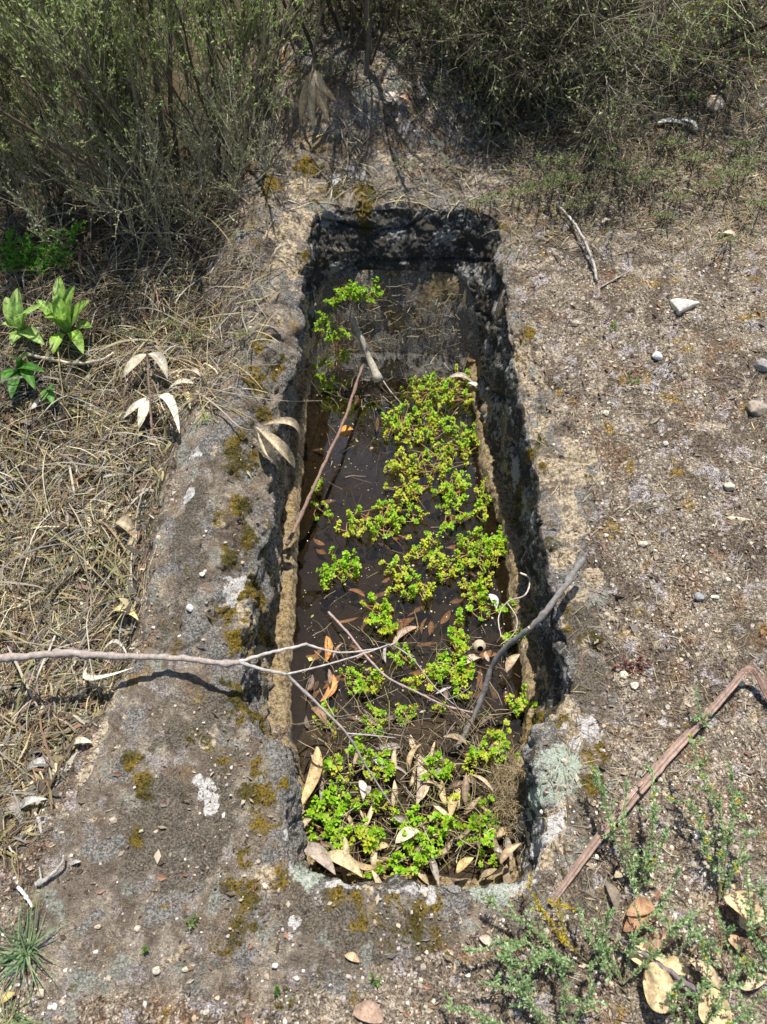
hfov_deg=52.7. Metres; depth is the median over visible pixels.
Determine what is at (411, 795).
straw debris
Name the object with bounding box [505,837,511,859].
dead leaf
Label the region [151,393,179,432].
dead leaf
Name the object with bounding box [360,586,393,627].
water plant
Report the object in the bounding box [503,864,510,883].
dead leaf
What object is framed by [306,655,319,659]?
dead leaf
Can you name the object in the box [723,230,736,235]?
dead leaf
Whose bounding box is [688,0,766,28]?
flowering broom
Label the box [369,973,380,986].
tiny weed
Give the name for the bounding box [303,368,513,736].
floating dust
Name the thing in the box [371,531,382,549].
dead leaf
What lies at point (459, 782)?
dead leaf
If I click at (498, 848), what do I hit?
dead leaf
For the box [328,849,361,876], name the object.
dead leaf
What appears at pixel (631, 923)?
dead leaf
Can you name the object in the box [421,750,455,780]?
water plant
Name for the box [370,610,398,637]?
water plant
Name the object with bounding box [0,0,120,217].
broom bush
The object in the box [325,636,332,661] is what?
dead leaf
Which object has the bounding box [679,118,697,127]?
wood chip
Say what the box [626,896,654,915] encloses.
dead leaf
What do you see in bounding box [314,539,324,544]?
dead leaf
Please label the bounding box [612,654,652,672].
reddish weed
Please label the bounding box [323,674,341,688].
dead leaf
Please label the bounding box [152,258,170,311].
straw
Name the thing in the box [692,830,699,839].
pebble
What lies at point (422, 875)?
dead leaf
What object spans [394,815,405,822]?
dead leaf
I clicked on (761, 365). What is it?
stone
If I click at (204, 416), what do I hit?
grass tuft
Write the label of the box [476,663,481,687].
dead leaf
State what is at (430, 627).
dead leaf
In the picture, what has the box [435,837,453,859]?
dead leaf
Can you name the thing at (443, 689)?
dead leaf
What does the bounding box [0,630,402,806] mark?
forked branch
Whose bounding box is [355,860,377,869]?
dead leaf
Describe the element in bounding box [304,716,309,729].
dead leaf
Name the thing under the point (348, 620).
dead leaf
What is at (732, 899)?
dead leaf
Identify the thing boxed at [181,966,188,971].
pebble
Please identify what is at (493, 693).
dead leaf
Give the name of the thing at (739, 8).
dead bush
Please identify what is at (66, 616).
dry grass thatch
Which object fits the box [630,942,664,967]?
dead leaf
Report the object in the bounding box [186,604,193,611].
stone
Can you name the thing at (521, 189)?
green weed
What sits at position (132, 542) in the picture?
dead leaf
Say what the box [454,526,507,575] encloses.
water plant
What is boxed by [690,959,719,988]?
dead leaf
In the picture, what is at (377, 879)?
dead leaf
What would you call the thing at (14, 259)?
ferny plant
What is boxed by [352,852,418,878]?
water plant
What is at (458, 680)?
water plant
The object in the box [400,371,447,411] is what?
water plant
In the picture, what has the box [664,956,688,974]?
dead leaf
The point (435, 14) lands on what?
dead bush
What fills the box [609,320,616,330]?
tiny weed
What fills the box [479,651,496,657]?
dead leaf
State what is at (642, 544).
pebble
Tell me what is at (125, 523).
dead leaf
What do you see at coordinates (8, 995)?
dead leaf
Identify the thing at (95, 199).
bush
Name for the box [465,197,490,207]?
green weed
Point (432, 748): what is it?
dead leaf
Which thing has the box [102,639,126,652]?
dead leaf
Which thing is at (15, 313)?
broad leaved plant
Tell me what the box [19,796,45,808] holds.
dead leaf
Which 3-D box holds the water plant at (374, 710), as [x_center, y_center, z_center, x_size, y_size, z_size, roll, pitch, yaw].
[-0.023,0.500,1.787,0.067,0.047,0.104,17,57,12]
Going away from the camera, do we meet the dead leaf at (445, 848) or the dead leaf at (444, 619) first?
the dead leaf at (445, 848)
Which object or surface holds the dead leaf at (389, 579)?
on the rock cut grave
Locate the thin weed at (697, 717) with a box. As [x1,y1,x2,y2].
[688,686,711,728]
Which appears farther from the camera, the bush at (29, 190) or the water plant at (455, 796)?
the bush at (29, 190)
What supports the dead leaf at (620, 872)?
on the ground
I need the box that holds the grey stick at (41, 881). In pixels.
[34,855,64,886]
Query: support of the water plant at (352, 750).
on the rock cut grave
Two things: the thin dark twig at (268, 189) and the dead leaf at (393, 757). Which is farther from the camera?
the thin dark twig at (268, 189)
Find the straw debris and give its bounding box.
[289,279,519,877]
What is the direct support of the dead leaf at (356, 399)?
on the rock cut grave
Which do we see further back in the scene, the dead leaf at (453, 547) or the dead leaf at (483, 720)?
the dead leaf at (453, 547)
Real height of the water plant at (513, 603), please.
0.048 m
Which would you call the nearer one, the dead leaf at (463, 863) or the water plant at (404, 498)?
the dead leaf at (463, 863)
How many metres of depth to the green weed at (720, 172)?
2.22 m
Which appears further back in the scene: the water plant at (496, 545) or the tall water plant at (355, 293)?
the tall water plant at (355, 293)
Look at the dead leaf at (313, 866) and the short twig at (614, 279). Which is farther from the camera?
the short twig at (614, 279)
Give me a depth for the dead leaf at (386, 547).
2.12 m
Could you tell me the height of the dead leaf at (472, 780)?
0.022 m
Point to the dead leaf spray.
(317, 87)
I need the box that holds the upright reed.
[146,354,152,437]
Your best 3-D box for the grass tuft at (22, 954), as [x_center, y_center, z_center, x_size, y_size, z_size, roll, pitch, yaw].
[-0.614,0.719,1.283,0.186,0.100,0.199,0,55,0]
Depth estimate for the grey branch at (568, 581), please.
1.63 m
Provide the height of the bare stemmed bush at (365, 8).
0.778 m
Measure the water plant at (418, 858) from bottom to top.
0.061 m
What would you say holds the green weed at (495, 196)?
on the rock cut grave
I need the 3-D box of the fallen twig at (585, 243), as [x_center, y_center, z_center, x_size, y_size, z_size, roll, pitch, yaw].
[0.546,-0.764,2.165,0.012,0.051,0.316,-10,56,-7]
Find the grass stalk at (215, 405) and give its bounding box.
[195,390,254,430]
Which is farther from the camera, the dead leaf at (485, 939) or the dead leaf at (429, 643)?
the dead leaf at (429, 643)
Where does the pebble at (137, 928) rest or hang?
on the rock cut grave
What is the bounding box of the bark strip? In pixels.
[549,665,766,905]
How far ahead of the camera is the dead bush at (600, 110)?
2.27 m
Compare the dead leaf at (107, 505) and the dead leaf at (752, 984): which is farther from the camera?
the dead leaf at (107, 505)
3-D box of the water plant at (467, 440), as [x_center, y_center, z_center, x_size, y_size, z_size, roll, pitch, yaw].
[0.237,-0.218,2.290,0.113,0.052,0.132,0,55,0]
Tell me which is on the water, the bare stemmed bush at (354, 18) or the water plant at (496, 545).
the water plant at (496, 545)
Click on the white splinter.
(22, 891)
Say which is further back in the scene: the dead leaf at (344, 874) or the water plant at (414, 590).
the water plant at (414, 590)
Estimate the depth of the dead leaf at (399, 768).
1.65 m
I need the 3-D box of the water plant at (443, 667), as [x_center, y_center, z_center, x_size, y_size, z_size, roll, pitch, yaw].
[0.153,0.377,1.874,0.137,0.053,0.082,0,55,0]
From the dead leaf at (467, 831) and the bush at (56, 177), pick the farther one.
the bush at (56, 177)
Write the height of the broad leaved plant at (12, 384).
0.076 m
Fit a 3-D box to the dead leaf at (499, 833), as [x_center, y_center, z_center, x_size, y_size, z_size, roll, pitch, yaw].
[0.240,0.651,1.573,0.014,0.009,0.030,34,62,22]
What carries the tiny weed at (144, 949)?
on the rock cut grave
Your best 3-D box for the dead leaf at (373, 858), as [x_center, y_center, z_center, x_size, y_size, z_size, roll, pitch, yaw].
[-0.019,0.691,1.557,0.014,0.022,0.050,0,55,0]
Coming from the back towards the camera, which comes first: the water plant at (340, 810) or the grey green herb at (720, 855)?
the water plant at (340, 810)
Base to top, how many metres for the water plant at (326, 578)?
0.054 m
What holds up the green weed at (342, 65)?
on the rock cut grave
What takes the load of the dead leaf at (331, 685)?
on the water
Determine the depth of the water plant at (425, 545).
2.07 m
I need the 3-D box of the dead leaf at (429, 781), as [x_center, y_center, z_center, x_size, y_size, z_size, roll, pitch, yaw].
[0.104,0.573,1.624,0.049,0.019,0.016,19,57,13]
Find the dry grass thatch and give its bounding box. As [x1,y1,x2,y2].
[0,173,310,884]
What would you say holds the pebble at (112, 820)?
on the rock cut grave
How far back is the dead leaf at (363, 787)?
1.61 m
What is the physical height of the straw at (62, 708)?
0.108 m
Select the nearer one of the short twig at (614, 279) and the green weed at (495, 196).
the short twig at (614, 279)
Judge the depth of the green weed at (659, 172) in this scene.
2.22 m
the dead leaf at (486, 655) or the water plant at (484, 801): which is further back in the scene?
the dead leaf at (486, 655)
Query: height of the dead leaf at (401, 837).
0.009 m
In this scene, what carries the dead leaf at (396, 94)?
on the rock cut grave
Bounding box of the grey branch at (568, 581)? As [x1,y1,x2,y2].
[451,554,586,753]
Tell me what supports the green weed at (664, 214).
on the ground
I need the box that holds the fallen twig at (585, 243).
[557,205,597,281]
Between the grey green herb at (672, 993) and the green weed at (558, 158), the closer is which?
the grey green herb at (672, 993)
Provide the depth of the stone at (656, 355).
1.96 m
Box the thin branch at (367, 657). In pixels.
[328,611,472,717]
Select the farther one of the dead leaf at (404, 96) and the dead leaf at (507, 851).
the dead leaf at (404, 96)
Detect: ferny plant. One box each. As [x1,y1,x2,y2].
[0,219,87,280]
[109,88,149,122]
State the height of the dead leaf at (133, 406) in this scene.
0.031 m
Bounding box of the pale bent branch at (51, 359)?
[27,352,114,364]
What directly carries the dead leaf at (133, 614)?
on the dry grass thatch
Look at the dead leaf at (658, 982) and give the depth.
1.24 m
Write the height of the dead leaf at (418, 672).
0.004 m
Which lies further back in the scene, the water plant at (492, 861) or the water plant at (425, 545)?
the water plant at (425, 545)
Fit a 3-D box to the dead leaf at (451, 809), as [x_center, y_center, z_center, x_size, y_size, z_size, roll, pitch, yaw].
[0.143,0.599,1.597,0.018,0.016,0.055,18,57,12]
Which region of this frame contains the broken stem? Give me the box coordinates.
[350,316,383,382]
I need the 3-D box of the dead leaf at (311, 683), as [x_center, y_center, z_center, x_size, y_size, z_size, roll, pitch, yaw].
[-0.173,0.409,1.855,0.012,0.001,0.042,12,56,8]
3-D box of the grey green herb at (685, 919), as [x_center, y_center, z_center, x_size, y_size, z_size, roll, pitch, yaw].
[0.430,0.689,1.261,0.207,0.113,0.154,-14,56,-10]
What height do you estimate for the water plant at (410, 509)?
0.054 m
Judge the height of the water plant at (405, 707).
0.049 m
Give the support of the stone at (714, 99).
on the ground
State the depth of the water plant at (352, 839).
1.56 m
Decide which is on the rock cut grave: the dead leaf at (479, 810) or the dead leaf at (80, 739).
the dead leaf at (479, 810)
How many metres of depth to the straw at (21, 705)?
1.62 m
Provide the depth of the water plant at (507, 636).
1.91 m
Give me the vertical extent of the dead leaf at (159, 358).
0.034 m
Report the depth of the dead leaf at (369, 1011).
1.25 m
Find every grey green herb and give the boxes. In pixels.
[443,941,607,1023]
[461,894,576,984]
[577,865,720,983]
[588,762,670,896]
[665,733,763,899]
[665,923,766,1023]
[715,866,766,982]
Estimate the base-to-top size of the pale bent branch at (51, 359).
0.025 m
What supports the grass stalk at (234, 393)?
on the rock cut grave
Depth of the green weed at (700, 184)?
2.22 m
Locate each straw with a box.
[4,665,35,737]
[25,527,65,565]
[56,686,110,714]
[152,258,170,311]
[185,250,251,270]
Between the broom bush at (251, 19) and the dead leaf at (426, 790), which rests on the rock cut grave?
the dead leaf at (426, 790)
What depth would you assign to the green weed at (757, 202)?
2.20 m
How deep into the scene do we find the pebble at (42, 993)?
1.28 m
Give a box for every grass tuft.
[0,882,77,1009]
[0,984,49,1023]
[194,408,215,423]
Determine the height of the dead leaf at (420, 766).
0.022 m
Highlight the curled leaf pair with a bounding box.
[257,417,300,467]
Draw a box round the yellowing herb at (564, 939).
[524,872,584,959]
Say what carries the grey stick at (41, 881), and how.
on the rock cut grave
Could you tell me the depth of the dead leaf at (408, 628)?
1.94 m
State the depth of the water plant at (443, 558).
2.03 m
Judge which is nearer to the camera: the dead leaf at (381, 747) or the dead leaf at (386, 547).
the dead leaf at (381, 747)
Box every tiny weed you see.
[140,943,147,954]
[184,911,198,928]
[273,985,280,996]
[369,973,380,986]
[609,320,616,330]
[628,372,639,383]
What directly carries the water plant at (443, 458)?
on the water
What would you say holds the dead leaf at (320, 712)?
on the water
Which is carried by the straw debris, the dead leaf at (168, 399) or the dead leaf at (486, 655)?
the dead leaf at (486, 655)
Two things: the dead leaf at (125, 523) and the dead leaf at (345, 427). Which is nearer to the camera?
the dead leaf at (125, 523)
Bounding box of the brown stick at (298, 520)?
[285,364,363,545]
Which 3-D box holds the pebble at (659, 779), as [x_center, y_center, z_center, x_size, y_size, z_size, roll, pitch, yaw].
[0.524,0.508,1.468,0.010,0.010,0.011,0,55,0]
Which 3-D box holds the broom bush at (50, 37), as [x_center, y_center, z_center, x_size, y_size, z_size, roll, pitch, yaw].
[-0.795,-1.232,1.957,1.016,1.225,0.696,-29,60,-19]
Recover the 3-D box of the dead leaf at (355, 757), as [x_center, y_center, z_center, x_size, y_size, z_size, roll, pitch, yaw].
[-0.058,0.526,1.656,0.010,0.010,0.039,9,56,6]
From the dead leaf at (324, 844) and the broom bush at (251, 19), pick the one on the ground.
the broom bush at (251, 19)
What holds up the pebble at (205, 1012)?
on the ground
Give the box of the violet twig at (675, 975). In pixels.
[619,937,701,1010]
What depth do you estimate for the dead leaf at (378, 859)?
1.56 m
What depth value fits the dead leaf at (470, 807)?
1.61 m
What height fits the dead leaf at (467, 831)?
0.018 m
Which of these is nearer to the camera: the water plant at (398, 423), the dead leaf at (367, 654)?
the dead leaf at (367, 654)
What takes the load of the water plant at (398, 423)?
on the water
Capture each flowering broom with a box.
[576,0,766,100]
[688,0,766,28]
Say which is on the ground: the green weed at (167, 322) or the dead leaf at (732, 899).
the green weed at (167, 322)
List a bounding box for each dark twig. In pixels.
[265,169,274,206]
[305,373,319,393]
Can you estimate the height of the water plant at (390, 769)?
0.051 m
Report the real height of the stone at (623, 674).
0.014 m
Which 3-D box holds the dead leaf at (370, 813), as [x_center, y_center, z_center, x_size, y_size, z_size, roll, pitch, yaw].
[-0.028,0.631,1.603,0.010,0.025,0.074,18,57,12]
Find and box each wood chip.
[657,118,688,126]
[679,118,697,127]
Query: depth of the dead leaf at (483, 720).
1.79 m
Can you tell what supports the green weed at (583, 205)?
on the ground
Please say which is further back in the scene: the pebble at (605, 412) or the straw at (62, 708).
the pebble at (605, 412)
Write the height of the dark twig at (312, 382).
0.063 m
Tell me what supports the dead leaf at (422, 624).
on the rock cut grave
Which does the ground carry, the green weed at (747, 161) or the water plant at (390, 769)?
the green weed at (747, 161)
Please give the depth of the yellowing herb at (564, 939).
1.28 m
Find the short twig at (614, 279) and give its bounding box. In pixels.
[601,271,629,286]
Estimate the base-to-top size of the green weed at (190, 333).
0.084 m
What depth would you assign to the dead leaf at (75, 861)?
1.39 m
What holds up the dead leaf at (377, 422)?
on the rock cut grave
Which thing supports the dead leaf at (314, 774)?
on the straw debris
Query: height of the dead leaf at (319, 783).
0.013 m
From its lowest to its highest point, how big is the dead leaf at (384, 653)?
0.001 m
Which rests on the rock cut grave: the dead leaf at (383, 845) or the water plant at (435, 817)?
the water plant at (435, 817)
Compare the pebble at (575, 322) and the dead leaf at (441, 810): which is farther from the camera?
the pebble at (575, 322)
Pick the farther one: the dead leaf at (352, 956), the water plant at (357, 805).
the water plant at (357, 805)
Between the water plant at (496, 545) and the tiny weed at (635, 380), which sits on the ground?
the tiny weed at (635, 380)
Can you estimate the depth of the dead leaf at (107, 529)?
1.88 m
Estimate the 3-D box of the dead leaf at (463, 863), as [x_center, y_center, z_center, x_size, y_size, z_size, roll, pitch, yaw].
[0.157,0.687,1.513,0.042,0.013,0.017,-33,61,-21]
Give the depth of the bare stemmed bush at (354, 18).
2.39 m
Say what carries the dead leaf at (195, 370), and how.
on the dry grass thatch
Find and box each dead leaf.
[1,992,14,1002]
[5,795,22,822]
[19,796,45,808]
[27,757,47,771]
[54,410,87,422]
[70,859,80,864]
[72,597,86,608]
[73,736,92,744]
[83,663,133,679]
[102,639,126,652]
[103,526,125,538]
[104,503,113,516]
[109,603,138,619]
[115,516,134,534]
[122,354,145,377]
[123,397,147,417]
[127,529,139,555]
[138,399,148,427]
[149,352,167,378]
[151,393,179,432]
[166,378,192,391]
[175,391,190,407]
[179,367,200,386]
[301,746,322,804]
[302,818,310,826]
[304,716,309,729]
[304,842,335,874]
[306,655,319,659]
[307,674,313,689]
[310,753,323,800]
[311,681,318,690]
[311,690,319,701]
[311,706,326,725]
[311,861,317,870]
[313,646,324,663]
[314,499,335,505]
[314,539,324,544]
[316,546,325,553]
[317,776,322,790]
[320,675,336,700]
[321,840,331,846]
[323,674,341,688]
[324,678,345,682]
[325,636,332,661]
[328,669,331,682]
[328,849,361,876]
[334,867,349,871]
[339,617,357,622]
[340,836,349,868]
[341,425,353,431]
[341,872,346,883]
[344,812,352,828]
[345,952,358,961]
[348,588,364,596]
[350,644,373,657]
[353,752,357,766]
[353,1000,383,1023]
[354,395,358,403]
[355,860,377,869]
[359,780,366,799]
[361,614,368,631]
[363,857,390,861]
[365,803,374,827]
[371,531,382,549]
[371,848,376,868]
[372,870,381,882]
[373,591,384,596]
[373,756,386,768]
[375,417,378,430]
[376,743,399,749]
[377,842,388,849]
[378,543,392,552]
[382,577,400,582]
[383,644,386,661]
[383,765,407,774]
[384,92,396,101]
[384,637,396,651]
[391,535,398,543]
[391,747,397,771]
[392,90,398,105]
[392,780,397,805]
[393,626,417,642]
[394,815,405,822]
[395,827,418,842]
[397,617,414,631]
[399,94,409,102]
[407,744,420,774]
[408,605,430,615]
[409,735,415,747]
[409,771,414,787]
[410,666,433,674]
[416,642,437,645]
[416,757,427,803]
[416,846,425,851]
[418,867,428,884]
[420,618,426,633]
[421,767,429,799]
[423,780,440,789]
[428,621,431,634]
[429,756,443,777]
[429,811,438,841]
[429,858,438,884]
[430,741,434,755]
[433,804,452,821]
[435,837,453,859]
[436,687,450,693]
[439,780,446,805]
[440,510,456,523]
[440,610,450,623]
[442,687,447,703]
[444,733,466,744]
[446,545,467,548]
[448,372,471,381]
[448,780,462,789]
[448,791,459,815]
[449,596,463,603]
[455,787,462,808]
[455,828,469,838]
[456,857,472,872]
[462,772,468,805]
[463,654,481,664]
[463,775,477,785]
[464,796,480,813]
[469,805,481,821]
[472,774,494,793]
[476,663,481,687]
[477,716,492,726]
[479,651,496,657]
[479,935,491,945]
[481,868,496,876]
[484,650,488,660]
[489,594,498,607]
[489,685,498,698]
[491,838,500,859]
[491,842,502,852]
[497,827,505,837]
[500,843,520,863]
[503,683,509,703]
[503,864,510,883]
[505,654,519,671]
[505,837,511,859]
[605,882,619,911]
[614,867,626,877]
[623,910,657,931]
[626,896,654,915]
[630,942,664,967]
[642,930,676,952]
[643,962,676,1012]
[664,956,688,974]
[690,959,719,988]
[698,988,732,1023]
[711,984,726,994]
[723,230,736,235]
[724,890,759,923]
[727,516,750,520]
[729,935,741,950]
[739,907,764,929]
[743,973,766,990]
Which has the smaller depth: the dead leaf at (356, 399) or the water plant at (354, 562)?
the water plant at (354, 562)
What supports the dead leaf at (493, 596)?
on the water
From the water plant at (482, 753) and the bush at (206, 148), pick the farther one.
the bush at (206, 148)
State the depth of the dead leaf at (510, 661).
1.83 m
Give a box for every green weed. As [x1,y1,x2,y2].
[119,326,156,339]
[149,314,178,329]
[173,328,205,339]
[228,328,250,342]
[248,92,294,111]
[255,92,307,113]
[273,61,324,87]
[312,52,355,73]
[391,155,417,170]
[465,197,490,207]
[477,190,505,203]
[507,183,533,199]
[520,172,566,192]
[533,144,579,173]
[540,166,591,192]
[562,198,590,213]
[577,190,609,201]
[579,137,614,153]
[592,152,642,170]
[616,171,649,185]
[640,161,675,186]
[652,208,675,218]
[653,133,688,156]
[661,190,694,201]
[675,149,717,164]
[680,86,709,101]
[690,175,727,191]
[707,161,755,182]
[715,232,742,246]
[725,135,760,148]
[731,149,766,168]
[745,195,766,206]
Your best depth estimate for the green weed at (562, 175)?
2.19 m
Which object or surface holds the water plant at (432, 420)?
on the water
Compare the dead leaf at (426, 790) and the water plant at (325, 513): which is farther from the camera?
the water plant at (325, 513)
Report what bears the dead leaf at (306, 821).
on the rock cut grave
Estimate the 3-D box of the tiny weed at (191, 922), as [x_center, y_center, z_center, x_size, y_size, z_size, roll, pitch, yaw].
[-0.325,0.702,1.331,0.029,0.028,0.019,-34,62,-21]
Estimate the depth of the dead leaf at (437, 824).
1.62 m
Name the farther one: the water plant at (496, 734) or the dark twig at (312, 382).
the dark twig at (312, 382)
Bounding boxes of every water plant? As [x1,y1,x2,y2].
[301,784,357,833]
[305,812,364,849]
[309,836,354,863]
[311,478,322,492]
[311,501,332,520]
[312,276,383,381]
[312,700,336,737]
[316,546,361,582]
[319,567,332,590]
[321,753,353,787]
[334,509,366,537]
[338,663,384,694]
[345,733,390,767]
[352,785,396,823]
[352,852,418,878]
[354,824,385,853]
[355,499,411,541]
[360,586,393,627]
[361,703,386,740]
[363,759,395,781]
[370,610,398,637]
[378,554,409,579]
[381,399,424,443]
[383,446,416,475]
[383,470,432,504]
[386,641,415,666]
[388,501,429,523]
[390,803,455,845]
[392,568,435,601]
[395,702,417,725]
[396,831,443,868]
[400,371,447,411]
[400,670,435,692]
[403,530,442,561]
[407,398,454,443]
[407,430,468,480]
[419,651,474,684]
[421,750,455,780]
[427,551,467,584]
[431,466,471,504]
[431,700,445,712]
[435,488,474,530]
[439,364,477,405]
[446,416,479,458]
[446,792,469,812]
[447,607,469,667]
[450,674,472,699]
[452,809,499,846]
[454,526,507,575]
[457,571,492,603]
[462,739,493,777]
[465,590,507,620]
[473,477,491,521]
[476,835,498,867]
[477,793,502,819]
[481,718,520,764]
[484,525,508,553]
[501,623,526,645]
[506,683,537,717]
[508,598,534,610]
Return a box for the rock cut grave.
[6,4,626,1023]
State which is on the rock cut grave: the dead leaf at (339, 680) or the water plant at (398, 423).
the dead leaf at (339, 680)
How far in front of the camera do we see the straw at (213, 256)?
2.21 m
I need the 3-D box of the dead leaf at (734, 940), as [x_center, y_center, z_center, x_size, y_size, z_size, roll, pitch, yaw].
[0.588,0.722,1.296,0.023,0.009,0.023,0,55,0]
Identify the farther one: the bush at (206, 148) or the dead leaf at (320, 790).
the bush at (206, 148)
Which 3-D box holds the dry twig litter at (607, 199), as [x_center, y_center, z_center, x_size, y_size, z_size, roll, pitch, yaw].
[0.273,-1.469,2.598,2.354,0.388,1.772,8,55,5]
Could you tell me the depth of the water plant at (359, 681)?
1.85 m
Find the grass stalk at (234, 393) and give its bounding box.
[181,384,284,400]
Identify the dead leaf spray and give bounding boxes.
[299,0,337,130]
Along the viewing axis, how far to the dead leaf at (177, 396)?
1.95 m
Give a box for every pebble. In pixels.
[36,989,44,997]
[58,999,65,1006]
[94,924,101,928]
[109,817,116,823]
[134,925,140,931]
[152,966,160,974]
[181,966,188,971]
[202,1010,209,1015]
[572,320,579,325]
[602,410,608,415]
[638,541,648,547]
[656,777,662,782]
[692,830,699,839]
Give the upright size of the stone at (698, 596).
0.015 m
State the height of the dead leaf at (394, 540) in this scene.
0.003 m
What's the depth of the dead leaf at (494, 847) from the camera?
1.56 m
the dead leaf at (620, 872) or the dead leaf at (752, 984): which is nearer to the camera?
the dead leaf at (752, 984)
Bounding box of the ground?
[0,0,766,1023]
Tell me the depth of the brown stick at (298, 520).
2.15 m
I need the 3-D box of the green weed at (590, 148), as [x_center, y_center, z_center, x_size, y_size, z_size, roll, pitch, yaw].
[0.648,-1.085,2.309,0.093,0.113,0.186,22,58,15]
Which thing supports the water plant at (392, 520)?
on the water
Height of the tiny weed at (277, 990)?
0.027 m
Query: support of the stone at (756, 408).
on the ground
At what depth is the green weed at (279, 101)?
2.32 m
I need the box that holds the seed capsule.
[473,640,485,652]
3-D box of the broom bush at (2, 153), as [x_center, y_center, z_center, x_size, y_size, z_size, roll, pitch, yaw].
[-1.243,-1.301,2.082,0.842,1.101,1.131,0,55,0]
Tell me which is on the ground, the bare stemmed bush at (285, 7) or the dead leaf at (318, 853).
the bare stemmed bush at (285, 7)
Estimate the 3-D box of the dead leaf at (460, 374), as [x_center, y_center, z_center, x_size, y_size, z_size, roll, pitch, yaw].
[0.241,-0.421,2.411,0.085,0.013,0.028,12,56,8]
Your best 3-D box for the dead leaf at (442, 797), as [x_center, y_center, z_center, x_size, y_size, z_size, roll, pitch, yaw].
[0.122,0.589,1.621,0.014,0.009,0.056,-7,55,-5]
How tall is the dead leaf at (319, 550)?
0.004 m
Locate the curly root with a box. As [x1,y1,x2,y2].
[498,572,530,644]
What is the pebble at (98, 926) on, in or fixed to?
on the rock cut grave
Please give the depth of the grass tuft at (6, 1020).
1.25 m
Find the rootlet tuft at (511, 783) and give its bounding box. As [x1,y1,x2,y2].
[473,732,527,860]
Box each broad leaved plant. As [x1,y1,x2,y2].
[1,353,43,398]
[3,288,44,344]
[36,276,91,353]
[40,384,54,404]
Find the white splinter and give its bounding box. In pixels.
[16,885,33,907]
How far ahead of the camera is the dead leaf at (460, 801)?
1.63 m
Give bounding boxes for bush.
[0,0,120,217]
[0,0,185,216]
[0,0,191,160]
[0,0,211,231]
[0,1,72,213]
[0,29,236,284]
[0,53,102,247]
[3,0,222,124]
[12,31,260,267]
[71,0,326,177]
[93,55,295,278]
[136,0,262,110]
[153,0,315,66]
[258,0,436,75]
[270,0,646,123]
[277,0,595,153]
[325,0,470,40]
[332,0,765,185]
[464,0,677,86]
[533,0,766,168]
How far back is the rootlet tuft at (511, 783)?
1.60 m
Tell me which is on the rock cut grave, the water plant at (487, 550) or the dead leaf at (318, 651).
the dead leaf at (318, 651)
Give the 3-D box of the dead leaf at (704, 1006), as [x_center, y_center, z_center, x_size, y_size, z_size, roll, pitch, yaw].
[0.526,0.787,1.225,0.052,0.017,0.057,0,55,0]
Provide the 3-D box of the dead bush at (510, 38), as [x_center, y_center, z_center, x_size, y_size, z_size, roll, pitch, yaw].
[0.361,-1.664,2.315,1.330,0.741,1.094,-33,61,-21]
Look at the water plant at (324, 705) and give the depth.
1.80 m
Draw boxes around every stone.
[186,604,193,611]
[619,671,627,678]
[631,682,638,689]
[652,351,662,360]
[670,298,700,314]
[694,592,704,600]
[706,95,723,112]
[724,482,734,490]
[745,399,766,416]
[754,359,766,371]
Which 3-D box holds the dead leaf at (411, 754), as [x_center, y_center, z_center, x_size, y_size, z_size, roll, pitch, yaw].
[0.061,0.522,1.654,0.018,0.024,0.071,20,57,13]
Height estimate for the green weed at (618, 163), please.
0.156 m
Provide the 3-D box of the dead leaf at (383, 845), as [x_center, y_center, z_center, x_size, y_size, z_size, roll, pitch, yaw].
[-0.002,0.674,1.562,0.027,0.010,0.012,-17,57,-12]
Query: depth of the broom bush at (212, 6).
2.23 m
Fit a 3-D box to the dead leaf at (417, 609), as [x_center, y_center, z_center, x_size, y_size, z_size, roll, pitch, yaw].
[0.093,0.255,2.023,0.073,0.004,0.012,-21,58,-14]
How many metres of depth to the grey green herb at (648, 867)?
1.34 m
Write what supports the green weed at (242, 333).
on the ground
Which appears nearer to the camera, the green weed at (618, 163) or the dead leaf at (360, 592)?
the dead leaf at (360, 592)
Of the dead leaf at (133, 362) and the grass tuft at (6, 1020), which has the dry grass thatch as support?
the dead leaf at (133, 362)
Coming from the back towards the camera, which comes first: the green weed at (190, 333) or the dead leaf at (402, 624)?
the green weed at (190, 333)
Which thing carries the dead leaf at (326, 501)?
on the rock cut grave
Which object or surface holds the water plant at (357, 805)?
on the rock cut grave
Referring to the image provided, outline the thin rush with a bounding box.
[382,379,400,402]
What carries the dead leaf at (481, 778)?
on the dead leaf at (472, 780)
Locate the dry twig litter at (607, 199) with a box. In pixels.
[182,0,766,268]
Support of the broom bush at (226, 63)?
on the ground
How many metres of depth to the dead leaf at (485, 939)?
1.30 m
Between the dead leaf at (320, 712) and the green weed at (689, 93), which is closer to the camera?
the dead leaf at (320, 712)
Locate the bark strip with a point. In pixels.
(658, 766)
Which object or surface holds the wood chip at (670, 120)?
on the ground
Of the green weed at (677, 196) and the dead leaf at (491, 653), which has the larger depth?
the green weed at (677, 196)
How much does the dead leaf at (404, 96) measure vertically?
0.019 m
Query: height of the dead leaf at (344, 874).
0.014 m
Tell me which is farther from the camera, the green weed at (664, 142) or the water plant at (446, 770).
the green weed at (664, 142)
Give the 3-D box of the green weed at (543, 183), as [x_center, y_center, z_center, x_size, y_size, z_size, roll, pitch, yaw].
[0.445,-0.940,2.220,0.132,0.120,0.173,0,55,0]
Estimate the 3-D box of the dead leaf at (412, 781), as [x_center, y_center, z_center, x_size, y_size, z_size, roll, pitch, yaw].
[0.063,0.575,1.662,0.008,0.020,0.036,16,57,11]

